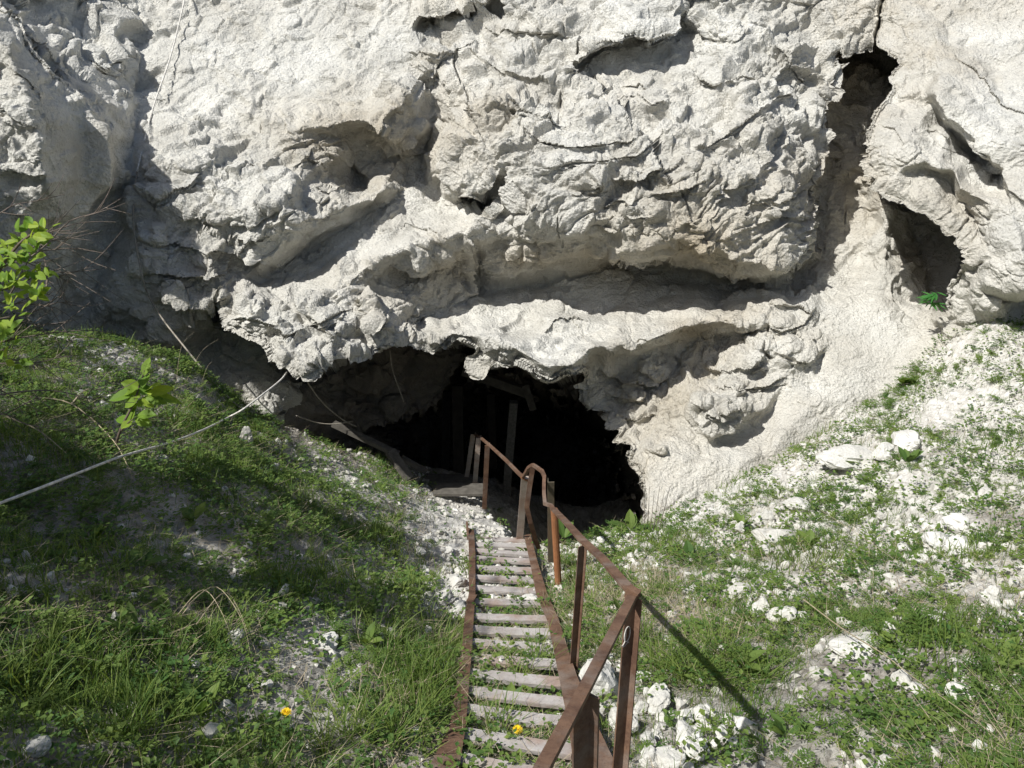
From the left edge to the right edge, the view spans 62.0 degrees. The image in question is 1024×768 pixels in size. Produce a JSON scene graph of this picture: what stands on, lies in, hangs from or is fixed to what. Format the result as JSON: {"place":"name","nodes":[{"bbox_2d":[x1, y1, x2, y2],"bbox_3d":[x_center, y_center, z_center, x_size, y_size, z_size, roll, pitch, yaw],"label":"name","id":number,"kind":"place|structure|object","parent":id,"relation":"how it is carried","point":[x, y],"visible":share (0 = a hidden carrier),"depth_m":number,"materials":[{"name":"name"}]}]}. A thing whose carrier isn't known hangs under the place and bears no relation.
{"place":"outdoors","nodes":[
{"label":"outdoors","id":0,"kind":"place"},
{"bbox_2d":[0,478,878,767],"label":"long grass","id":1,"kind":"structure","parent":0,"point":[388,722],"depth_m":4.01,"materials":[{"name":"green plant"}]},
{"bbox_2d":[0,0,1023,523],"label":"cliff","id":2,"kind":"structure","parent":0,"point":[704,246],"depth_m":9.81,"materials":[{"name":"white stone"}]},
{"bbox_2d":[136,0,184,171],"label":"cord","id":3,"kind":"object","parent":2,"relation":"hanging from","point":[138,165],"visible":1,"depth_m":10.97,"materials":[{"name":"white fabric"}]},
{"bbox_2d":[132,172,240,408],"bbox_3d":[-3.708,-1.064,9.191,0.393,2.099,2.668,-16,27,-34],"label":"dry branch","id":4,"kind":"object","parent":2,"relation":"attached to","point":[175,335],"visible":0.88,"depth_m":9.29,"materials":[{"name":"brown wood"}]},
{"bbox_2d":[283,345,643,528],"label":"cave","id":5,"kind":"structure","parent":2,"relation":"in","point":[564,438],"depth_m":14.59},
{"bbox_2d":[307,382,356,426],"bbox_3d":[-2.103,0.190,9.574,0.171,1.080,1.038,7,23,18],"label":"cord","id":6,"kind":"object","parent":5,"relation":"hanging from","point":[327,406],"visible":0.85,"depth_m":9.77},
{"bbox_2d":[461,368,524,397],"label":"cross beam","id":7,"kind":"structure","parent":5,"relation":"attached to","point":[503,384],"depth_m":12.16,"materials":[{"name":"brown wood"}]},
{"bbox_2d":[522,384,536,410],"bbox_3d":[0.245,0.196,12.150,0.226,0.404,0.059,7,23,18],"label":"hanging board","id":8,"kind":"object","parent":7,"relation":"hanging from","point":[529,397],"visible":1,"depth_m":12.13,"materials":[{"name":"brown wood"}]},
{"bbox_2d":[917,291,947,311],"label":"drooping plant","id":9,"kind":"object","parent":2,"relation":"attached to","point":[929,297],"visible":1,"depth_m":9.16,"materials":[{"name":"green plant"}]},
{"bbox_2d":[0,316,1023,767],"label":"ground","id":10,"kind":"structure","parent":0,"point":[584,518],"depth_m":5.53,"materials":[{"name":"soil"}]},
{"bbox_2d":[21,734,51,757],"bbox_3d":[-1.672,1.277,2.993,0.089,0.060,0.100,16,21,25],"label":"chalk rock","id":11,"kind":"object","parent":10,"relation":"on","point":[31,747],"visible":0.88,"depth_m":2.98,"materials":[{"name":"stone"}]},
{"bbox_2d":[8,577,89,666],"bbox_3d":[-2.001,1.029,3.669,0.296,0.268,0.444,-10,24,-24],"label":"feathery weed","id":12,"kind":"object","parent":10,"relation":"on","point":[65,634],"visible":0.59,"depth_m":3.75,"materials":[{"name":"green plant"}]},
{"bbox_2d":[5,388,132,478],"bbox_3d":[-3.027,0.265,5.808,0.667,0.388,1.341,-11,24,-25],"label":"fallen branch","id":13,"kind":"object","parent":10,"relation":"on","point":[74,400],"visible":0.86,"depth_m":5.96,"materials":[{"name":"wood"}]},
{"bbox_2d":[0,175,153,448],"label":"shrub","id":14,"kind":"object","parent":10,"relation":"on","point":[41,236],"visible":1,"depth_m":4.97,"materials":[{"name":"green plant"}]},
{"bbox_2d":[75,523,107,541],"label":"broad leaved weed","id":15,"kind":"object","parent":10,"relation":"on","point":[100,527],"visible":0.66,"depth_m":4.75,"materials":[{"name":"green plant"}]},
{"bbox_2d":[101,601,141,646],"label":"broad leaved weed","id":16,"kind":"object","parent":10,"relation":"on","point":[131,609],"visible":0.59,"depth_m":4.00,"materials":[{"name":"green plant"}]},
{"bbox_2d":[0,372,287,504],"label":"cord","id":17,"kind":"object","parent":10,"relation":"on","point":[78,472],"visible":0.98,"depth_m":5.46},
{"bbox_2d":[109,358,183,448],"bbox_3d":[-2.490,0.156,5.804,0.538,0.625,0.247,-3,22,-8],"label":"sapling","id":18,"kind":"object","parent":10,"relation":"on","point":[157,395],"visible":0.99,"depth_m":5.75,"materials":[{"name":"green plant"}]},
{"bbox_2d":[112,601,181,668],"bbox_3d":[-1.693,1.119,3.900,0.328,0.282,0.347,0,22,0],"label":"feathery weed","id":19,"kind":"object","parent":10,"relation":"on","point":[154,619],"visible":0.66,"depth_m":3.98,"materials":[{"name":"green plant"}]},
{"bbox_2d":[128,548,166,568],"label":"broad leaved weed","id":20,"kind":"object","parent":10,"relation":"on","point":[150,558],"visible":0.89,"depth_m":4.61,"materials":[{"name":"green plant"}]},
{"bbox_2d":[138,585,181,624],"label":"broad leaved weed","id":21,"kind":"object","parent":10,"relation":"on","point":[158,591],"visible":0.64,"depth_m":4.28,"materials":[{"name":"green plant"}]},
{"bbox_2d":[157,680,219,718],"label":"broad leaved weed","id":22,"kind":"object","parent":10,"relation":"on","point":[187,689],"visible":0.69,"depth_m":3.60,"materials":[{"name":"green plant"}]},
{"bbox_2d":[181,501,206,528],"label":"broad leaved weed","id":23,"kind":"object","parent":10,"relation":"on","point":[201,508],"visible":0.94,"depth_m":5.34,"materials":[{"name":"green plant"}]},
{"bbox_2d":[177,587,257,660],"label":"arching grass","id":24,"kind":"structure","parent":10,"relation":"on","point":[220,610],"depth_m":4.21,"materials":[{"name":"plant"}]},
{"bbox_2d":[227,629,245,639],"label":"loose stone","id":25,"kind":"object","parent":10,"relation":"on","point":[238,634],"visible":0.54,"depth_m":4.23,"materials":[{"name":"white stone"}]},
{"bbox_2d":[239,426,252,443],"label":"chalk rock","id":26,"kind":"object","parent":10,"relation":"on","point":[248,432],"visible":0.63,"depth_m":7.77,"materials":[{"name":"stone"}]},
{"bbox_2d":[238,562,276,573],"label":"broad leaved weed","id":27,"kind":"object","parent":10,"relation":"on","point":[267,565],"visible":0.59,"depth_m":5.06,"materials":[{"name":"green plant"}]},
{"bbox_2d":[256,614,293,630],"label":"broad leaved weed","id":28,"kind":"object","parent":10,"relation":"on","point":[285,620],"visible":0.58,"depth_m":4.54,"materials":[{"name":"green plant"}]},
{"bbox_2d":[309,493,341,512],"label":"feathery weed","id":29,"kind":"object","parent":10,"relation":"on","point":[328,511],"visible":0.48,"depth_m":6.88,"materials":[{"name":"green plant"}]},
{"bbox_2d":[313,631,338,648],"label":"chalk rock","id":30,"kind":"object","parent":10,"relation":"on","point":[327,636],"visible":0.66,"depth_m":4.57,"materials":[{"name":"stone"}]},
{"bbox_2d":[331,420,399,453],"bbox_3d":[-1.745,0.655,10.150,0.839,0.346,0.090,6,23,15],"label":"fallen plank","id":31,"kind":"object","parent":10,"relation":"on","point":[364,438],"visible":0.93,"depth_m":10.13,"materials":[{"name":"brown wood"}]},
{"bbox_2d":[349,621,382,649],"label":"broad leaved weed","id":32,"kind":"object","parent":10,"relation":"on","point":[370,630],"visible":0.83,"depth_m":4.73,"materials":[{"name":"green plant"}]},
{"bbox_2d":[385,448,413,481],"bbox_3d":[-1.315,0.951,9.975,0.326,0.315,0.130,15,26,32],"label":"fallen plank","id":33,"kind":"object","parent":10,"relation":"on","point":[395,459],"visible":0.93,"depth_m":9.95,"materials":[{"name":"wood"}]},
{"bbox_2d":[401,455,426,473],"bbox_3d":[-1.203,0.991,10.450,0.313,0.235,0.090,-2,22,-6],"label":"fallen plank","id":34,"kind":"object","parent":10,"relation":"on","point":[415,465],"visible":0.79,"depth_m":10.43,"materials":[{"name":"wood"}]},
{"bbox_2d":[434,588,453,604],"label":"chalk rock","id":35,"kind":"object","parent":10,"relation":"on","point":[444,593],"visible":0.62,"depth_m":5.99,"materials":[{"name":"stone"}]},
{"bbox_2d":[426,474,482,495],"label":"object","id":36,"kind":"structure","parent":10,"relation":"on","point":[453,485],"depth_m":10.33,"materials":[{"name":"grey wood"}]},
{"bbox_2d":[444,574,465,587],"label":"chalk rock","id":37,"kind":"object","parent":10,"relation":"on","point":[453,580],"visible":0.95,"depth_m":6.60,"materials":[{"name":"stone"}]},
{"bbox_2d":[452,384,464,473],"bbox_3d":[-0.823,0.782,13.050,0.170,1.561,0.452,0,22,0],"label":"prop post","id":38,"kind":"object","parent":10,"relation":"on","point":[458,427],"visible":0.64,"depth_m":12.95,"materials":[{"name":"brown wood"}]},
{"bbox_2d":[452,599,466,618],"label":"chalk rock","id":39,"kind":"object","parent":10,"relation":"on","point":[459,604],"visible":0.43,"depth_m":5.76,"materials":[{"name":"stone"}]},
{"bbox_2d":[487,392,496,468],"bbox_3d":[-0.321,0.758,13.750,0.158,1.257,0.295,0,22,0],"label":"prop post","id":40,"kind":"object","parent":10,"relation":"on","point":[491,427],"visible":1,"depth_m":13.68,"materials":[{"name":"brown wood"}]},
{"bbox_2d":[486,682,521,707],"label":"broad leaved weed","id":41,"kind":"object","parent":10,"relation":"on","point":[511,687],"visible":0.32,"depth_m":4.44,"materials":[{"name":"green plant"}]},
{"bbox_2d":[503,400,517,496],"bbox_3d":[-0.030,1.067,12.951,0.235,1.846,0.353,0,22,0],"label":"prop post","id":42,"kind":"object","parent":10,"relation":"on","point":[511,428],"visible":0.77,"depth_m":12.73,"materials":[{"name":"brown wood"}]},
{"bbox_2d":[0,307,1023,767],"bbox_3d":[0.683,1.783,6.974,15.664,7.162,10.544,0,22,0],"label":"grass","id":43,"kind":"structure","parent":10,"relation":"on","point":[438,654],"depth_m":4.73,"materials":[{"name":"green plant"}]},
{"bbox_2d":[0,310,1023,767],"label":"dead grass","id":44,"kind":"structure","parent":10,"relation":"on","point":[696,616],"depth_m":4.97,"materials":[{"name":"plant"}]},
{"bbox_2d":[431,521,612,767],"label":"metal stair","id":45,"kind":"object","parent":10,"relation":"on","point":[566,682],"visible":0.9,"depth_m":4.79,"materials":[{"name":"metal"}]},
{"bbox_2d":[465,432,641,767],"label":"handrail","id":46,"kind":"object","parent":45,"relation":"attached to","point":[579,718],"visible":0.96,"depth_m":3.23,"materials":[{"name":"metal"}]},
{"bbox_2d":[558,519,579,537],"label":"broad leaved weed","id":47,"kind":"object","parent":10,"relation":"on","point":[563,532],"visible":0.63,"depth_m":7.69,"materials":[{"name":"green plant"}]},
{"bbox_2d":[578,658,617,699],"bbox_3d":[0.455,1.584,4.514,0.217,0.333,0.268,-9,24,-9],"label":"chalk rock","id":48,"kind":"object","parent":10,"relation":"on","point":[607,681],"visible":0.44,"depth_m":4.42,"materials":[{"name":"stone"}]},
{"bbox_2d":[608,597,622,613],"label":"broad leaved weed","id":49,"kind":"object","parent":10,"relation":"on","point":[616,604],"visible":0.41,"depth_m":5.61,"materials":[{"name":"green plant"}]},
{"bbox_2d":[608,707,639,733],"bbox_3d":[0.532,1.618,4.097,0.157,0.148,0.143,-6,16,14],"label":"chalk rock","id":50,"kind":"object","parent":10,"relation":"on","point":[612,715],"visible":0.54,"depth_m":4.07,"materials":[{"name":"stone"}]},
{"bbox_2d":[607,509,648,532],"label":"broad leaved weed","id":51,"kind":"object","parent":10,"relation":"on","point":[630,516],"visible":0.73,"depth_m":7.84,"materials":[{"name":"green plant"}]},
{"bbox_2d":[634,701,648,714],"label":"loose stone","id":52,"kind":"object","parent":10,"relation":"on","point":[639,706],"visible":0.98,"depth_m":4.25,"materials":[{"name":"white stone"}]},
{"bbox_2d":[640,731,655,747],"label":"loose stone","id":53,"kind":"object","parent":10,"relation":"on","point":[643,735],"visible":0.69,"depth_m":3.91,"materials":[{"name":"white stone"}]},
{"bbox_2d":[639,745,657,767],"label":"chalk rock","id":54,"kind":"object","parent":10,"relation":"on","point":[652,754],"visible":0.82,"depth_m":3.71,"materials":[{"name":"stone"}]},
{"bbox_2d":[644,486,669,529],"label":"dry stalks","id":55,"kind":"object","parent":10,"relation":"on","point":[652,512],"visible":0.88,"depth_m":7.71,"materials":[{"name":"beige plant"}]},
{"bbox_2d":[647,683,669,695],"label":"loose stone","id":56,"kind":"object","parent":10,"relation":"on","point":[652,688],"visible":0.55,"depth_m":4.39,"materials":[{"name":"white stone"}]},
{"bbox_2d":[647,688,670,703],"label":"loose stone","id":57,"kind":"object","parent":10,"relation":"on","point":[663,691],"visible":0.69,"depth_m":4.32,"materials":[{"name":"white stone"}]},
{"bbox_2d":[648,694,670,715],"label":"loose stone","id":58,"kind":"object","parent":10,"relation":"on","point":[659,703],"visible":0.93,"depth_m":4.24,"materials":[{"name":"white stone"}]},
{"bbox_2d":[655,745,685,767],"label":"chalk rock","id":59,"kind":"object","parent":10,"relation":"on","point":[668,756],"visible":0.88,"depth_m":3.70,"materials":[{"name":"stone"}]},
{"bbox_2d":[676,730,690,749],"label":"chalk rock","id":60,"kind":"object","parent":10,"relation":"on","point":[685,733],"visible":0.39,"depth_m":3.91,"materials":[{"name":"stone"}]},
{"bbox_2d":[675,709,693,723],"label":"loose stone","id":61,"kind":"object","parent":10,"relation":"on","point":[690,714],"visible":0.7,"depth_m":4.17,"materials":[{"name":"white stone"}]},
{"bbox_2d":[676,720,694,733],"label":"loose stone","id":62,"kind":"object","parent":10,"relation":"on","point":[682,725],"visible":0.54,"depth_m":3.98,"materials":[{"name":"white stone"}]},
{"bbox_2d":[681,540,699,564],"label":"broad leaved weed","id":63,"kind":"object","parent":10,"relation":"on","point":[688,546],"visible":0.67,"depth_m":6.69,"materials":[{"name":"green plant"}]},
{"bbox_2d":[648,601,734,679],"bbox_3d":[0.998,1.434,4.638,0.469,0.318,0.385,12,25,27],"label":"feathery weed","id":64,"kind":"object","parent":10,"relation":"on","point":[683,644],"visible":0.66,"depth_m":4.70,"materials":[{"name":"green plant"}]},
{"bbox_2d":[681,739,705,760],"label":"loose stone","id":65,"kind":"object","parent":10,"relation":"on","point":[687,749],"visible":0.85,"depth_m":3.75,"materials":[{"name":"white stone"}]},
{"bbox_2d":[694,704,709,719],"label":"loose stone","id":66,"kind":"object","parent":10,"relation":"on","point":[696,710],"visible":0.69,"depth_m":4.19,"materials":[{"name":"white stone"}]},
{"bbox_2d":[715,724,727,741],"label":"loose stone","id":67,"kind":"object","parent":10,"relation":"on","point":[720,735],"visible":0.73,"depth_m":3.92,"materials":[{"name":"white stone"}]},
{"bbox_2d":[688,635,759,701],"bbox_3d":[1.137,1.487,4.435,0.405,0.295,0.381,18,28,37],"label":"feathery weed","id":68,"kind":"object","parent":10,"relation":"on","point":[709,666],"visible":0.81,"depth_m":4.52,"materials":[{"name":"green plant"}]},
{"bbox_2d":[727,582,751,600],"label":"chalk rock","id":69,"kind":"object","parent":10,"relation":"on","point":[739,587],"visible":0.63,"depth_m":5.70,"materials":[{"name":"stone"}]},
{"bbox_2d":[730,511,750,529],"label":"broad leaved weed","id":70,"kind":"object","parent":10,"relation":"on","point":[739,516],"visible":0.79,"depth_m":7.16,"materials":[{"name":"green plant"}]},
{"bbox_2d":[733,715,757,736],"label":"chalk rock","id":71,"kind":"object","parent":10,"relation":"on","point":[739,722],"visible":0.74,"depth_m":3.94,"materials":[{"name":"stone"}]},
{"bbox_2d":[729,643,766,673],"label":"broad leaved weed","id":72,"kind":"object","parent":10,"relation":"on","point":[758,653],"visible":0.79,"depth_m":4.65,"materials":[{"name":"green plant"}]},
{"bbox_2d":[747,535,769,570],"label":"feathery weed","id":73,"kind":"object","parent":10,"relation":"on","point":[756,553],"visible":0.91,"depth_m":6.33,"materials":[{"name":"green plant"}]},
{"bbox_2d":[752,596,769,617],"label":"chalk rock","id":74,"kind":"object","parent":10,"relation":"on","point":[761,601],"visible":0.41,"depth_m":5.25,"materials":[{"name":"stone"}]},
{"bbox_2d":[753,510,774,527],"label":"chalk rock","id":75,"kind":"object","parent":10,"relation":"on","point":[766,516],"visible":0.7,"depth_m":7.14,"materials":[{"name":"stone"}]},
{"bbox_2d":[751,528,794,544],"bbox_3d":[2.069,1.192,6.734,0.313,0.146,0.278,-9,24,-21],"label":"chalk rock","id":76,"kind":"object","parent":10,"relation":"on","point":[759,536],"visible":0.59,"depth_m":6.66,"materials":[{"name":"stone"}]},
{"bbox_2d":[765,606,796,623],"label":"chalk rock","id":77,"kind":"object","parent":10,"relation":"on","point":[785,611],"visible":0.62,"depth_m":5.06,"materials":[{"name":"stone"}]},
{"bbox_2d":[761,581,809,632],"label":"feathery weed","id":78,"kind":"object","parent":10,"relation":"on","point":[780,616],"visible":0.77,"depth_m":5.02,"materials":[{"name":"green plant"}]},
{"bbox_2d":[766,712,817,735],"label":"broad leaved weed","id":79,"kind":"object","parent":10,"relation":"on","point":[778,727],"visible":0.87,"depth_m":3.87,"materials":[{"name":"green plant"}]},
{"bbox_2d":[782,497,811,512],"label":"chalk rock","id":80,"kind":"object","parent":10,"relation":"on","point":[793,501],"visible":0.81,"depth_m":7.18,"materials":[{"name":"stone"}]},
{"bbox_2d":[796,529,819,549],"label":"broad leaved weed","id":81,"kind":"object","parent":10,"relation":"on","point":[809,532],"visible":0.5,"depth_m":6.53,"materials":[{"name":"green plant"}]},
{"bbox_2d":[809,666,820,679],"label":"chalk rock","id":82,"kind":"object","parent":10,"relation":"on","point":[815,676],"visible":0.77,"depth_m":4.45,"materials":[{"name":"stone"}]},
{"bbox_2d":[803,700,870,754],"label":"feathery weed","id":83,"kind":"object","parent":10,"relation":"on","point":[820,720],"visible":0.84,"depth_m":3.73,"materials":[{"name":"green plant"}]},
{"bbox_2d":[815,444,875,470],"bbox_3d":[3.059,0.671,7.747,0.576,0.220,0.490,-1,20,-18],"label":"chalk rock","id":84,"kind":"object","parent":10,"relation":"on","point":[839,457],"visible":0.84,"depth_m":7.64,"materials":[{"name":"stone"}]},
{"bbox_2d":[828,631,880,658],"bbox_3d":[1.859,1.419,4.577,0.294,0.084,0.270,-10,23,-2],"label":"chalk rock","id":85,"kind":"object","parent":10,"relation":"on","point":[844,641],"visible":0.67,"depth_m":4.56,"materials":[{"name":"stone"}]},
{"bbox_2d":[872,442,898,461],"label":"chalk rock","id":86,"kind":"object","parent":10,"relation":"on","point":[881,449],"visible":0.87,"depth_m":7.58,"materials":[{"name":"stone"}]},
{"bbox_2d":[876,753,896,767],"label":"chalk rock","id":87,"kind":"object","parent":10,"relation":"on","point":[882,756],"visible":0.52,"depth_m":3.43,"materials":[{"name":"stone"}]},
{"bbox_2d":[890,669,912,689],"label":"chalk rock","id":88,"kind":"object","parent":10,"relation":"on","point":[904,676],"visible":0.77,"depth_m":4.07,"materials":[{"name":"stone"}]},
{"bbox_2d":[803,599,1002,741],"bbox_3d":[1.812,1.306,4.133,0.074,0.744,1.869,-1,22,-1],"label":"dry stalk","id":89,"kind":"object","parent":10,"relation":"on","point":[891,660],"visible":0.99,"depth_m":4.22,"materials":[{"name":"plant"}]},
{"bbox_2d":[891,429,920,452],"bbox_3d":[3.552,0.546,7.663,0.255,0.254,0.329,9,22,9],"label":"chalk rock","id":90,"kind":"object","parent":10,"relation":"on","point":[910,439],"visible":0.71,"depth_m":7.58,"materials":[{"name":"stone"}]},
{"bbox_2d":[898,446,923,462],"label":"broad leaved weed","id":91,"kind":"object","parent":10,"relation":"on","point":[906,456],"visible":0.98,"depth_m":7.37,"materials":[{"name":"green plant"}]},
{"bbox_2d":[876,592,949,643],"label":"feathery weed","id":92,"kind":"object","parent":10,"relation":"on","point":[919,611],"visible":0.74,"depth_m":4.50,"materials":[{"name":"green plant"}]},
{"bbox_2d":[907,682,926,693],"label":"chalk rock","id":93,"kind":"object","parent":10,"relation":"on","point":[911,684],"visible":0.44,"depth_m":3.99,"materials":[{"name":"stone"}]},
{"bbox_2d":[921,531,949,552],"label":"chalk rock","id":94,"kind":"object","parent":10,"relation":"on","point":[929,538],"visible":0.66,"depth_m":5.71,"materials":[{"name":"stone"}]},
{"bbox_2d":[903,664,1007,734],"bbox_3d":[1.879,1.328,3.553,0.418,0.279,0.390,0,22,0],"label":"feathery weed","id":95,"kind":"object","parent":10,"relation":"on","point":[939,698],"visible":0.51,"depth_m":3.62,"materials":[{"name":"green plant"}]},
{"bbox_2d":[941,513,969,533],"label":"chalk rock","id":96,"kind":"object","parent":10,"relation":"on","point":[951,522],"visible":0.84,"depth_m":5.88,"materials":[{"name":"stone"}]},
{"bbox_2d":[944,535,968,555],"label":"chalk rock","id":97,"kind":"object","parent":10,"relation":"on","point":[958,538],"visible":0.49,"depth_m":5.59,"materials":[{"name":"stone"}]},
{"bbox_2d":[944,682,979,701],"bbox_3d":[2.005,1.388,3.793,0.104,0.094,0.147,-24,21,-28],"label":"chalk rock","id":98,"kind":"object","parent":10,"relation":"on","point":[949,684],"visible":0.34,"depth_m":3.79,"materials":[{"name":"stone"}]},
{"bbox_2d":[958,464,1000,491],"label":"feathery weed","id":99,"kind":"object","parent":10,"relation":"on","point":[976,485],"visible":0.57,"depth_m":6.60,"materials":[{"name":"green plant"}]},
{"bbox_2d":[971,739,990,756],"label":"chalk rock","id":100,"kind":"object","parent":10,"relation":"on","point":[978,744],"visible":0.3,"depth_m":3.31,"materials":[{"name":"stone"}]},
{"bbox_2d":[946,638,1023,703],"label":"feathery weed","id":101,"kind":"object","parent":10,"relation":"on","point":[976,658],"visible":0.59,"depth_m":3.75,"materials":[{"name":"green plant"}]},
{"bbox_2d":[976,484,994,501],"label":"chalk rock","id":102,"kind":"object","parent":10,"relation":"on","point":[985,489],"visible":0.57,"depth_m":6.35,"materials":[{"name":"stone"}]},
{"bbox_2d":[953,631,1023,742],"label":"feathery weed","id":103,"kind":"object","parent":10,"relation":"on","point":[992,694],"visible":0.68,"depth_m":3.55,"materials":[{"name":"green plant"}]},
{"bbox_2d":[980,585,1002,605],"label":"chalk rock","id":104,"kind":"object","parent":10,"relation":"on","point":[993,589],"visible":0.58,"depth_m":4.64,"materials":[{"name":"stone"}]},
{"bbox_2d":[980,636,1023,659],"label":"broad leaved weed","id":105,"kind":"object","parent":10,"relation":"on","point":[988,645],"visible":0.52,"depth_m":4.05,"materials":[{"name":"green plant"}]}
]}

